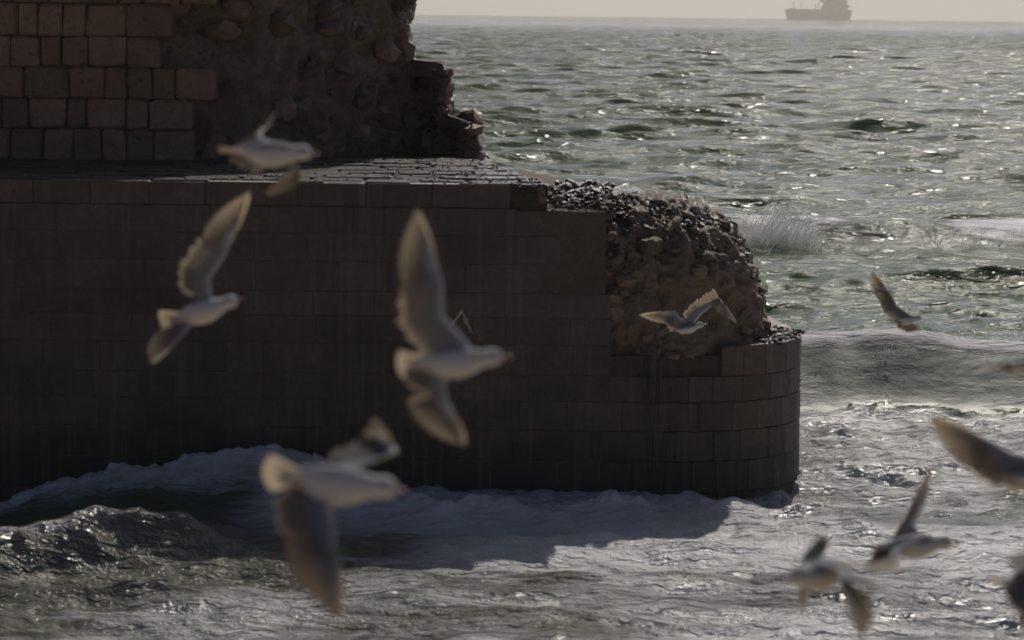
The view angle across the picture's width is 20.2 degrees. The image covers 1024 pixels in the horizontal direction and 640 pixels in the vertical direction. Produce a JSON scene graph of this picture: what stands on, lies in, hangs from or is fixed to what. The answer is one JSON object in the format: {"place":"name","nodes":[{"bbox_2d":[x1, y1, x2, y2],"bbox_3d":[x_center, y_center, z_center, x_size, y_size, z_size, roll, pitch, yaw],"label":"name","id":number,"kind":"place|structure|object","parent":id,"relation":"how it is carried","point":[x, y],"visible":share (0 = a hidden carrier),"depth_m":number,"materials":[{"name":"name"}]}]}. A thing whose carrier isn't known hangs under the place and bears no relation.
{"place":"outdoors","nodes":[
{"label":"outdoors","id":0,"kind":"place"},
{"bbox_2d":[145,189,250,363],"bbox_3d":[-1.302,-0.186,11.567,0.508,0.675,0.261,-4,8,-38],"label":"gull","id":1,"kind":"object","parent":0,"point":[199,266],"visible":1,"depth_m":11.61,"materials":[{"name":"white"}]},
{"bbox_2d":[218,113,320,195],"bbox_3d":[-0.946,-0.606,10.536,0.348,0.287,0.471,-2,7,-25],"label":"gull","id":2,"kind":"object","parent":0,"point":[255,152],"visible":1,"depth_m":10.38,"materials":[{"name":"white"}]},
{"bbox_2d":[263,419,410,620],"bbox_3d":[-0.425,0.517,7.591,0.501,0.430,0.430,-5,8,-44],"label":"gull","id":3,"kind":"object","parent":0,"point":[307,500],"visible":1,"depth_m":7.56,"materials":[{"name":"white"}]},
{"bbox_2d":[395,207,512,446],"bbox_3d":[-0.203,0.024,8.589,0.366,0.698,0.203,4,7,29],"label":"gull","id":4,"kind":"object","parent":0,"point":[438,360],"visible":1,"depth_m":8.60,"materials":[{"name":"white"}]},
{"bbox_2d":[451,309,472,333],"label":"gull","id":5,"kind":"object","parent":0,"point":[462,314],"visible":0.2,"depth_m":29.98,"materials":[{"name":"grey"}]},
{"bbox_2d":[0,167,1023,639],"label":"sea","id":6,"kind":"structure","parent":0,"point":[184,547],"depth_m":33.79,"materials":[{"name":"liquid"}]},
{"bbox_2d":[737,196,831,254],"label":"breaker spray","id":7,"kind":"object","parent":6,"relation":"on","point":[789,236],"visible":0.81,"depth_m":73.50,"materials":[{"name":"white liquid"}]},
{"bbox_2d":[799,405,829,468],"bbox_3d":[4.110,1.539,38.095,0.838,1.144,0.766,1,6,0],"label":"corner spray","id":8,"kind":"object","parent":6,"relation":"on","point":[802,447],"visible":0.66,"depth_m":38.07,"materials":[{"name":"white liquid"}]},
{"bbox_2d":[804,338,1016,361],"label":"lip spray","id":9,"kind":"object","parent":6,"relation":"on","point":[886,352],"visible":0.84,"depth_m":45.21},
{"bbox_2d":[921,221,1023,247],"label":"crest spray","id":10,"kind":"object","parent":6,"relation":"on","point":[972,236],"visible":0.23,"depth_m":73.50,"materials":[{"name":"white liquid"}]},
{"bbox_2d":[638,289,736,333],"bbox_3d":[1.764,-0.083,28.964,0.995,0.473,0.157,2,6,8],"label":"gull","id":11,"kind":"object","parent":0,"point":[692,314],"visible":1,"depth_m":28.99,"materials":[{"name":"white"}]},
{"bbox_2d":[409,15,1023,176],"bbox_3d":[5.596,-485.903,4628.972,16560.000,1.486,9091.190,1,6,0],"label":"open sea","id":12,"kind":"structure","parent":0,"point":[772,97],"depth_m":220.57,"materials":[{"name":"liquid"}]},
{"bbox_2d":[785,0,852,19],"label":"tanker ship","id":13,"kind":"object","parent":12,"relation":"on","point":[833,10],"visible":0.98,"depth_m":7345.48,"materials":[{"name":"metal"}]},
{"bbox_2d":[414,0,1023,21],"label":"sky","id":14,"kind":"structure","parent":0,"point":[921,10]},
{"bbox_2d":[785,532,880,636],"bbox_3d":[1.006,0.818,8.925,0.283,0.272,0.500,2,6,14],"label":"gull","id":15,"kind":"object","parent":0,"point":[816,571],"visible":1,"depth_m":8.90,"materials":[{"name":"white"}]},
{"bbox_2d":[871,271,924,331],"bbox_3d":[3.699,-0.161,27.076,0.624,0.594,0.326,-2,7,-27],"label":"gull","id":16,"kind":"object","parent":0,"point":[903,319],"visible":1,"depth_m":27.01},
{"bbox_2d":[865,464,960,572],"bbox_3d":[1.628,0.819,11.794,0.341,0.344,0.810,5,8,38],"label":"gull","id":17,"kind":"object","parent":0,"point":[909,540],"visible":0.99,"depth_m":11.77,"materials":[{"name":"white"}]},
{"bbox_2d":[929,416,1023,492],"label":"gull","id":18,"kind":"object","parent":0,"point":[993,463],"visible":1,"depth_m":9.62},
{"bbox_2d":[971,356,1023,374],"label":"gull","id":19,"kind":"object","parent":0,"point":[1014,365],"visible":1,"depth_m":16.93,"materials":[{"name":"white"}]},
{"bbox_2d":[988,551,1023,628],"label":"gull","id":20,"kind":"object","parent":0,"point":[1013,585],"visible":1,"depth_m":8.16,"materials":[{"name":"grey"}]},
{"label":"seabed","id":21,"kind":"structure","parent":0,"visible":0},
{"bbox_2d":[0,151,804,501],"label":"stone quay","id":22,"kind":"structure","parent":21,"relation":"on","point":[554,287],"depth_m":35.80,"materials":[{"name":"brown stone"}]},
{"bbox_2d":[0,0,485,160],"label":"ruined tower","id":23,"kind":"structure","parent":22,"relation":"on","point":[139,80],"depth_m":40.56,"materials":[{"name":"stone"}]},
{"bbox_2d":[599,336,673,495],"bbox_3d":[1.551,1.209,35.825,0.912,2.224,0.025,1,6,0],"label":"water trickle","id":24,"kind":"object","parent":22,"relation":"attached to","point":[653,373],"visible":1,"depth_m":35.81,"materials":[{"name":"liquid"}]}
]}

